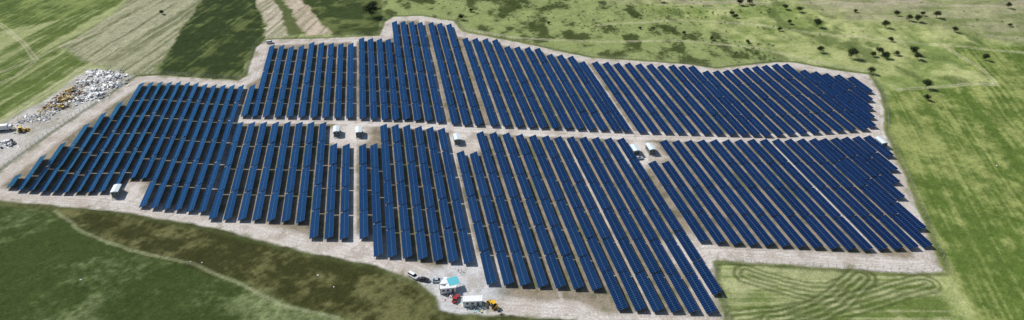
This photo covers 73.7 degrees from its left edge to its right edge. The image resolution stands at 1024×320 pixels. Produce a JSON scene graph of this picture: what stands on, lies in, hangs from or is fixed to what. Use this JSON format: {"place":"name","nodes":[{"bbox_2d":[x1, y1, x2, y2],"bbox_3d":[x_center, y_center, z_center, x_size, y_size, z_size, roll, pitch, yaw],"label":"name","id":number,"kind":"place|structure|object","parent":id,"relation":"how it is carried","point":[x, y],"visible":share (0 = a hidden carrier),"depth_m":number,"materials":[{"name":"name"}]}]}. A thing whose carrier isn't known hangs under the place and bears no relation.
{"place":"outdoors","nodes":[
{"label":"outdoors","id":0,"kind":"place"},
{"bbox_2d":[0,0,1023,319],"bbox_3d":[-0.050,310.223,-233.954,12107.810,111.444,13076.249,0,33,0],"label":"ground","id":1,"kind":"structure","parent":0,"point":[956,142],"depth_m":333.69,"materials":[{"name":"soil"}]},
{"bbox_2d":[65,68,130,106],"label":"rubble heap","id":2,"kind":"object","parent":1,"relation":"on","point":[94,80],"visible":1,"depth_m":401.43,"materials":[{"name":"stone"}]},
{"bbox_2d":[74,82,143,192],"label":"solar panel row","id":3,"kind":"object","parent":1,"relation":"on","point":[102,149],"visible":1,"depth_m":345.89,"materials":[{"name":"blue glass"}]},
{"bbox_2d":[86,82,153,192],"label":"solar panel row","id":4,"kind":"object","parent":1,"relation":"on","point":[114,147],"visible":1,"depth_m":345.15,"materials":[{"name":"blue glass"}]},
{"bbox_2d":[98,81,162,192],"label":"solar panel row","id":5,"kind":"object","parent":1,"relation":"on","point":[123,150],"visible":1,"depth_m":344.89,"materials":[{"name":"blue glass"}]},
{"bbox_2d":[114,82,171,184],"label":"solar panel row","id":6,"kind":"object","parent":1,"relation":"on","point":[136,145],"visible":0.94,"depth_m":348.30,"materials":[{"name":"blue glass"}]},
{"bbox_2d":[129,82,180,178],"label":"solar panel row","id":7,"kind":"object","parent":1,"relation":"on","point":[134,172],"visible":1,"depth_m":350.49,"materials":[{"name":"blue glass"}]},
{"bbox_2d":[140,82,189,178],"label":"solar panel row","id":8,"kind":"object","parent":1,"relation":"on","point":[161,138],"visible":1,"depth_m":351.19,"materials":[{"name":"blue glass"}]},
{"bbox_2d":[139,82,198,207],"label":"solar panel row","id":9,"kind":"object","parent":1,"relation":"on","point":[145,200],"visible":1,"depth_m":338.56,"materials":[{"name":"blue glass"}]},
{"bbox_2d":[150,84,207,208],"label":"solar panel row","id":10,"kind":"object","parent":1,"relation":"on","point":[160,191],"visible":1,"depth_m":337.37,"materials":[{"name":"blue glass"}]},
{"bbox_2d":[162,84,216,209],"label":"solar panel row","id":11,"kind":"object","parent":1,"relation":"on","point":[173,189],"visible":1,"depth_m":336.93,"materials":[{"name":"blue glass"}]},
{"bbox_2d":[174,85,225,210],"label":"solar panel row","id":12,"kind":"object","parent":1,"relation":"on","point":[182,196],"visible":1,"depth_m":336.02,"materials":[{"name":"blue glass"}]},
{"bbox_2d":[186,85,234,211],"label":"solar panel row","id":13,"kind":"object","parent":1,"relation":"on","point":[194,196],"visible":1,"depth_m":336.32,"materials":[{"name":"blue glass"}]},
{"bbox_2d":[198,85,243,212],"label":"solar panel row","id":14,"kind":"object","parent":1,"relation":"on","point":[208,190],"visible":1,"depth_m":335.18,"materials":[{"name":"blue glass"}]},
{"bbox_2d":[208,122,242,219],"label":"solar panel row","id":15,"kind":"object","parent":1,"relation":"on","point":[221,187],"visible":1,"depth_m":320.05,"materials":[{"name":"blue glass"}]},
{"bbox_2d":[223,121,255,220],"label":"solar panel row","id":16,"kind":"object","parent":1,"relation":"on","point":[236,183],"visible":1,"depth_m":320.01,"materials":[{"name":"blue glass"}]},
{"bbox_2d":[238,122,266,220],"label":"solar panel row","id":17,"kind":"object","parent":1,"relation":"on","point":[250,183],"visible":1,"depth_m":320.24,"materials":[{"name":"blue glass"}]},
{"bbox_2d":[252,121,278,220],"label":"solar panel row","id":18,"kind":"object","parent":1,"relation":"on","point":[263,184],"visible":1,"depth_m":319.83,"materials":[{"name":"blue glass"}]},
{"bbox_2d":[267,121,290,221],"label":"solar panel row","id":19,"kind":"object","parent":1,"relation":"on","point":[277,182],"visible":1,"depth_m":319.54,"materials":[{"name":"blue glass"}]},
{"bbox_2d":[281,122,302,222],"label":"solar panel row","id":20,"kind":"object","parent":1,"relation":"on","point":[290,182],"visible":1,"depth_m":319.50,"materials":[{"name":"blue glass"}]},
{"bbox_2d":[296,121,314,222],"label":"solar panel row","id":21,"kind":"object","parent":1,"relation":"on","point":[304,182],"visible":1,"depth_m":319.11,"materials":[{"name":"blue glass"}]},
{"bbox_2d":[309,121,326,238],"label":"solar panel row","id":22,"kind":"object","parent":1,"relation":"on","point":[314,224],"visible":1,"depth_m":313.38,"materials":[{"name":"blue glass"}]},
{"bbox_2d":[324,143,336,239],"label":"solar panel row","id":23,"kind":"object","parent":1,"relation":"on","point":[329,222],"visible":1,"depth_m":306.59,"materials":[{"name":"blue glass"}]},
{"bbox_2d":[340,143,349,239],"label":"solar panel row","id":24,"kind":"object","parent":1,"relation":"on","point":[344,224],"visible":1,"depth_m":306.44,"materials":[{"name":"blue glass"}]},
{"bbox_2d":[359,37,365,119],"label":"solar panel row","id":25,"kind":"object","parent":1,"relation":"on","point":[362,102],"visible":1,"depth_m":402.23,"materials":[{"name":"blue glass"}]},
{"bbox_2d":[359,144,367,238],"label":"solar panel row","id":26,"kind":"object","parent":1,"relation":"on","point":[363,220],"visible":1,"depth_m":306.04,"materials":[{"name":"blue glass"}]},
{"bbox_2d":[368,38,376,119],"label":"solar panel row","id":27,"kind":"object","parent":1,"relation":"on","point":[373,106],"visible":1,"depth_m":402.09,"materials":[{"name":"blue glass"}]},
{"bbox_2d":[370,143,382,256],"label":"solar panel row","id":28,"kind":"object","parent":1,"relation":"on","point":[377,229],"visible":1,"depth_m":300.30,"materials":[{"name":"blue glass"}]},
{"bbox_2d":[377,38,387,120],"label":"solar panel row","id":29,"kind":"object","parent":1,"relation":"on","point":[383,98],"visible":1,"depth_m":402.07,"materials":[{"name":"blue glass"}]},
{"bbox_2d":[380,124,396,257],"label":"solar panel row","id":30,"kind":"object","parent":1,"relation":"on","point":[390,233],"visible":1,"depth_m":305.70,"materials":[{"name":"blue glass"}]},
{"bbox_2d":[385,39,398,120],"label":"solar panel row","id":31,"kind":"object","parent":1,"relation":"on","point":[393,98],"visible":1,"depth_m":401.84,"materials":[{"name":"blue glass"}]},
{"bbox_2d":[392,21,409,119],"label":"solar panel row","id":32,"kind":"object","parent":1,"relation":"on","point":[403,94],"visible":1,"depth_m":410.46,"materials":[{"name":"blue glass"}]},
{"bbox_2d":[392,124,411,258],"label":"solar panel row","id":33,"kind":"object","parent":1,"relation":"on","point":[405,234],"visible":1,"depth_m":305.08,"materials":[{"name":"blue glass"}]},
{"bbox_2d":[400,21,420,120],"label":"solar panel row","id":34,"kind":"object","parent":1,"relation":"on","point":[414,96],"visible":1,"depth_m":410.23,"materials":[{"name":"blue glass"}]},
{"bbox_2d":[403,124,427,259],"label":"solar panel row","id":35,"kind":"object","parent":1,"relation":"on","point":[419,226],"visible":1,"depth_m":304.55,"materials":[{"name":"blue glass"}]},
{"bbox_2d":[409,21,431,121],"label":"solar panel row","id":36,"kind":"object","parent":1,"relation":"on","point":[424,96],"visible":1,"depth_m":410.03,"materials":[{"name":"blue glass"}]},
{"bbox_2d":[415,126,442,261],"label":"solar panel row","id":37,"kind":"object","parent":1,"relation":"on","point":[433,226],"visible":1,"depth_m":303.75,"materials":[{"name":"blue glass"}]},
{"bbox_2d":[417,22,443,122],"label":"solar panel row","id":38,"kind":"object","parent":1,"relation":"on","point":[434,94],"visible":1,"depth_m":408.74,"materials":[{"name":"blue glass"}]},
{"bbox_2d":[426,127,457,262],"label":"solar panel row","id":39,"kind":"object","parent":1,"relation":"on","point":[446,223],"visible":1,"depth_m":302.74,"materials":[{"name":"blue glass"}]},
{"bbox_2d":[428,22,458,124],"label":"solar panel row","id":40,"kind":"object","parent":1,"relation":"on","point":[448,94],"visible":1,"depth_m":407.37,"materials":[{"name":"blue glass"}]},
{"bbox_2d":[437,23,469,125],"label":"solar panel row","id":41,"kind":"object","parent":1,"relation":"on","point":[459,96],"visible":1,"depth_m":406.53,"materials":[{"name":"blue glass"}]},
{"bbox_2d":[438,128,472,263],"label":"solar panel row","id":42,"kind":"object","parent":1,"relation":"on","point":[461,224],"visible":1,"depth_m":302.17,"materials":[{"name":"blue glass"}]},
{"bbox_2d":[446,24,481,125],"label":"solar panel row","id":43,"kind":"object","parent":1,"relation":"on","point":[469,93],"visible":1,"depth_m":406.22,"materials":[{"name":"blue glass"}]},
{"bbox_2d":[456,150,495,284],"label":"solar panel row","id":44,"kind":"object","parent":1,"relation":"on","point":[489,273],"visible":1,"depth_m":289.59,"materials":[{"name":"blue glass"}]},
{"bbox_2d":[462,37,497,126],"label":"solar panel row","id":45,"kind":"object","parent":1,"relation":"on","point":[482,88],"visible":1,"depth_m":399.61,"materials":[{"name":"blue glass"}]},
{"bbox_2d":[472,38,510,126],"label":"solar panel row","id":46,"kind":"object","parent":1,"relation":"on","point":[495,95],"visible":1,"depth_m":398.46,"materials":[{"name":"blue glass"}]},
{"bbox_2d":[470,151,513,285],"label":"solar panel row","id":47,"kind":"object","parent":1,"relation":"on","point":[505,271],"visible":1,"depth_m":289.25,"materials":[{"name":"blue glass"}]},
{"bbox_2d":[482,38,522,127],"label":"solar panel row","id":48,"kind":"object","parent":1,"relation":"on","point":[507,95],"visible":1,"depth_m":397.58,"materials":[{"name":"blue glass"}]},
{"bbox_2d":[476,131,529,285],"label":"solar panel row","id":49,"kind":"object","parent":1,"relation":"on","point":[520,268],"visible":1,"depth_m":293.72,"materials":[{"name":"blue glass"}]},
{"bbox_2d":[492,39,535,127],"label":"solar panel row","id":50,"kind":"object","parent":1,"relation":"on","point":[530,122],"visible":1,"depth_m":397.65,"materials":[{"name":"blue glass"}]},
{"bbox_2d":[489,132,547,287],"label":"solar panel row","id":51,"kind":"object","parent":1,"relation":"on","point":[538,271],"visible":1,"depth_m":293.25,"materials":[{"name":"blue glass"}]},
{"bbox_2d":[504,46,546,128],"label":"solar panel row","id":52,"kind":"object","parent":1,"relation":"on","point":[528,93],"visible":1,"depth_m":393.94,"materials":[{"name":"blue glass"}]},
{"bbox_2d":[502,133,565,288],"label":"solar panel row","id":53,"kind":"object","parent":1,"relation":"on","point":[553,266],"visible":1,"depth_m":292.76,"materials":[{"name":"blue glass"}]},
{"bbox_2d":[514,46,559,128],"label":"solar panel row","id":54,"kind":"object","parent":1,"relation":"on","point":[539,93],"visible":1,"depth_m":393.58,"materials":[{"name":"blue glass"}]},
{"bbox_2d":[524,47,571,129],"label":"solar panel row","id":55,"kind":"object","parent":1,"relation":"on","point":[551,94],"visible":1,"depth_m":392.76,"materials":[{"name":"blue glass"}]},
{"bbox_2d":[515,134,583,289],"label":"solar panel row","id":56,"kind":"object","parent":1,"relation":"on","point":[571,268],"visible":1,"depth_m":292.04,"materials":[{"name":"blue glass"}]},
{"bbox_2d":[534,48,583,129],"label":"solar panel row","id":57,"kind":"object","parent":1,"relation":"on","point":[573,115],"visible":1,"depth_m":391.94,"materials":[{"name":"blue glass"}]},
{"bbox_2d":[529,134,601,290],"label":"solar panel row","id":58,"kind":"object","parent":1,"relation":"on","point":[587,266],"visible":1,"depth_m":291.31,"materials":[{"name":"blue glass"}]},
{"bbox_2d":[547,54,594,130],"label":"solar panel row","id":59,"kind":"object","parent":1,"relation":"on","point":[586,119],"visible":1,"depth_m":389.28,"materials":[{"name":"blue glass"}]},
{"bbox_2d":[557,54,606,130],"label":"solar panel row","id":60,"kind":"object","parent":1,"relation":"on","point":[596,117],"visible":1,"depth_m":388.70,"materials":[{"name":"blue glass"}]},
{"bbox_2d":[542,135,627,310],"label":"solar panel row","id":61,"kind":"object","parent":1,"relation":"on","point":[609,277],"visible":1,"depth_m":284.67,"materials":[{"name":"blue glass"}]},
{"bbox_2d":[567,56,619,130],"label":"solar panel row","id":62,"kind":"object","parent":1,"relation":"on","point":[609,118],"visible":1,"depth_m":387.28,"materials":[{"name":"blue glass"}]},
{"bbox_2d":[554,136,645,310],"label":"solar panel row","id":63,"kind":"object","parent":1,"relation":"on","point":[624,276],"visible":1,"depth_m":284.07,"materials":[{"name":"blue glass"}]},
{"bbox_2d":[579,61,629,131],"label":"solar panel row","id":64,"kind":"object","parent":1,"relation":"on","point":[616,114],"visible":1,"depth_m":384.70,"materials":[{"name":"blue glass"}]},
{"bbox_2d":[567,136,662,312],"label":"solar panel row","id":65,"kind":"object","parent":1,"relation":"on","point":[653,300],"visible":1,"depth_m":283.62,"materials":[{"name":"blue glass"}]},
{"bbox_2d":[591,61,645,132],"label":"solar panel row","id":66,"kind":"object","parent":1,"relation":"on","point":[626,108],"visible":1,"depth_m":383.89,"materials":[{"name":"blue glass"}]},
{"bbox_2d":[579,137,680,312],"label":"solar panel row","id":67,"kind":"object","parent":1,"relation":"on","point":[672,303],"visible":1,"depth_m":283.99,"materials":[{"name":"blue glass"}]},
{"bbox_2d":[602,62,658,132],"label":"solar panel row","id":68,"kind":"object","parent":1,"relation":"on","point":[644,116],"visible":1,"depth_m":383.44,"materials":[{"name":"blue glass"}]},
{"bbox_2d":[614,63,671,133],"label":"solar panel row","id":69,"kind":"object","parent":1,"relation":"on","point":[650,108],"visible":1,"depth_m":382.78,"materials":[{"name":"blue glass"}]},
{"bbox_2d":[592,137,698,312],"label":"solar panel row","id":70,"kind":"object","parent":1,"relation":"on","point":[688,301],"visible":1,"depth_m":283.48,"materials":[{"name":"blue glass"}]},
{"bbox_2d":[625,63,684,133],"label":"solar panel row","id":71,"kind":"object","parent":1,"relation":"on","point":[662,108],"visible":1,"depth_m":382.57,"materials":[{"name":"blue glass"}]},
{"bbox_2d":[604,138,716,313],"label":"solar panel row","id":72,"kind":"object","parent":1,"relation":"on","point":[704,299],"visible":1,"depth_m":283.22,"materials":[{"name":"blue glass"}]},
{"bbox_2d":[635,63,697,133],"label":"solar panel row","id":73,"kind":"object","parent":1,"relation":"on","point":[675,109],"visible":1,"depth_m":382.22,"materials":[{"name":"blue glass"}]},
{"bbox_2d":[617,138,721,294],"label":"solar panel row","id":74,"kind":"object","parent":1,"relation":"on","point":[711,283],"visible":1,"depth_m":289.01,"materials":[{"name":"blue glass"}]},
{"bbox_2d":[648,161,707,241],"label":"solar panel row","id":75,"kind":"object","parent":1,"relation":"on","point":[688,217],"visible":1,"depth_m":300.83,"materials":[{"name":"blue glass"}]},
{"bbox_2d":[646,64,710,134],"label":"solar panel row","id":76,"kind":"object","parent":1,"relation":"on","point":[687,110],"visible":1,"depth_m":381.97,"materials":[{"name":"blue glass"}]},
{"bbox_2d":[657,65,723,134],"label":"solar panel row","id":77,"kind":"object","parent":1,"relation":"on","point":[697,108],"visible":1,"depth_m":381.55,"materials":[{"name":"blue glass"}]},
{"bbox_2d":[661,161,724,243],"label":"solar panel row","id":78,"kind":"object","parent":1,"relation":"on","point":[704,218],"visible":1,"depth_m":300.14,"materials":[{"name":"blue glass"}]},
{"bbox_2d":[659,139,741,244],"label":"solar panel row","id":79,"kind":"object","parent":1,"relation":"on","point":[720,220],"visible":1,"depth_m":305.82,"materials":[{"name":"blue glass"}]},
{"bbox_2d":[668,65,736,135],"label":"solar panel row","id":80,"kind":"object","parent":1,"relation":"on","point":[712,111],"visible":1,"depth_m":380.59,"materials":[{"name":"blue glass"}]},
{"bbox_2d":[678,65,747,135],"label":"solar panel row","id":81,"kind":"object","parent":1,"relation":"on","point":[719,107],"visible":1,"depth_m":380.56,"materials":[{"name":"blue glass"}]},
{"bbox_2d":[672,140,757,245],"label":"solar panel row","id":82,"kind":"object","parent":1,"relation":"on","point":[735,219],"visible":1,"depth_m":305.20,"materials":[{"name":"blue glass"}]},
{"bbox_2d":[688,65,759,135],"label":"solar panel row","id":83,"kind":"object","parent":1,"relation":"on","point":[728,105],"visible":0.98,"depth_m":380.12,"materials":[{"name":"blue glass"}]},
{"bbox_2d":[684,140,773,245],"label":"solar panel row","id":84,"kind":"object","parent":1,"relation":"on","point":[749,218],"visible":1,"depth_m":305.01,"materials":[{"name":"blue glass"}]},
{"bbox_2d":[702,70,770,136],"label":"solar panel row","id":85,"kind":"object","parent":1,"relation":"on","point":[741,108],"visible":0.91,"depth_m":377.67,"materials":[{"name":"blue glass"}]},
{"bbox_2d":[697,140,789,246],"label":"solar panel row","id":86,"kind":"object","parent":1,"relation":"on","point":[764,219],"visible":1,"depth_m":305.15,"materials":[{"name":"blue glass"}]},
{"bbox_2d":[712,70,783,135],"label":"solar panel row","id":87,"kind":"object","parent":1,"relation":"on","point":[748,103],"visible":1,"depth_m":379.17,"materials":[{"name":"blue glass"}]},
{"bbox_2d":[710,139,806,247],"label":"solar panel row","id":88,"kind":"object","parent":1,"relation":"on","point":[772,210],"visible":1,"depth_m":305.15,"materials":[{"name":"blue glass"}]},
{"bbox_2d":[722,70,795,134],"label":"solar panel row","id":89,"kind":"object","parent":1,"relation":"on","point":[768,111],"visible":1,"depth_m":378.47,"materials":[{"name":"blue glass"}]},
{"bbox_2d":[732,68,806,134],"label":"solar panel row","id":90,"kind":"object","parent":1,"relation":"on","point":[779,110],"visible":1,"depth_m":380.37,"materials":[{"name":"blue glass"}]},
{"bbox_2d":[722,139,822,248],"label":"solar panel row","id":91,"kind":"object","parent":1,"relation":"on","point":[787,211],"visible":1,"depth_m":304.59,"materials":[{"name":"blue glass"}]},
{"bbox_2d":[742,67,819,133],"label":"solar panel row","id":92,"kind":"object","parent":1,"relation":"on","point":[792,110],"visible":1,"depth_m":380.24,"materials":[{"name":"blue glass"}]},
{"bbox_2d":[735,139,839,248],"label":"solar panel row","id":93,"kind":"object","parent":1,"relation":"on","point":[822,233],"visible":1,"depth_m":304.25,"materials":[{"name":"blue glass"}]},
{"bbox_2d":[752,66,831,132],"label":"solar panel row","id":94,"kind":"object","parent":1,"relation":"on","point":[803,109],"visible":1,"depth_m":381.77,"materials":[{"name":"blue glass"}]},
{"bbox_2d":[747,139,855,250],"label":"solar panel row","id":95,"kind":"object","parent":1,"relation":"on","point":[839,235],"visible":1,"depth_m":304.48,"materials":[{"name":"blue glass"}]},
{"bbox_2d":[761,65,843,131],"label":"solar panel row","id":96,"kind":"object","parent":1,"relation":"on","point":[823,116],"visible":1,"depth_m":382.93,"materials":[{"name":"blue glass"}]},
{"bbox_2d":[772,64,855,130],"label":"solar panel row","id":97,"kind":"object","parent":1,"relation":"on","point":[836,116],"visible":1,"depth_m":383.31,"materials":[{"name":"blue glass"}]},
{"bbox_2d":[759,139,872,250],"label":"solar panel row","id":98,"kind":"object","parent":1,"relation":"on","point":[843,223],"visible":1,"depth_m":303.81,"materials":[{"name":"blue glass"}]},
{"bbox_2d":[782,64,867,130],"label":"solar panel row","id":99,"kind":"object","parent":1,"relation":"on","point":[854,120],"visible":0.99,"depth_m":383.67,"materials":[{"name":"blue glass"}]},
{"bbox_2d":[772,139,887,249],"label":"solar panel row","id":100,"kind":"object","parent":1,"relation":"on","point":[867,232],"visible":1,"depth_m":303.79,"materials":[{"name":"blue glass"}]},
{"bbox_2d":[800,70,875,127],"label":"solar panel row","id":101,"kind":"object","parent":1,"relation":"on","point":[860,116],"visible":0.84,"depth_m":382.75,"materials":[{"name":"blue glass"}]},
{"bbox_2d":[784,139,903,249],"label":"solar panel row","id":102,"kind":"object","parent":1,"relation":"on","point":[859,209],"visible":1,"depth_m":304.07,"materials":[{"name":"blue glass"}]},
{"bbox_2d":[797,138,918,248],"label":"solar panel row","id":103,"kind":"object","parent":1,"relation":"on","point":[903,237],"visible":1,"depth_m":304.70,"materials":[{"name":"blue glass"}]},
{"bbox_2d":[830,137,904,198],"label":"solar panel row","id":104,"kind":"object","parent":1,"relation":"on","point":[888,186],"visible":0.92,"depth_m":323.52,"materials":[{"name":"blue glass"}]},
{"bbox_2d":[840,137,900,183],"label":"solar panel row","id":105,"kind":"object","parent":1,"relation":"on","point":[872,162],"visible":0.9,"depth_m":329.50,"materials":[{"name":"blue glass"}]},
{"bbox_2d":[809,138,932,247],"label":"solar panel row","id":106,"kind":"object","parent":1,"relation":"on","point":[889,210],"visible":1,"depth_m":305.19,"materials":[{"name":"blue glass"}]},
{"bbox_2d":[819,138,925,229],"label":"solar panel row","id":107,"kind":"object","parent":1,"relation":"on","point":[899,208],"visible":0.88,"depth_m":311.29,"materials":[{"name":"blue glass"}]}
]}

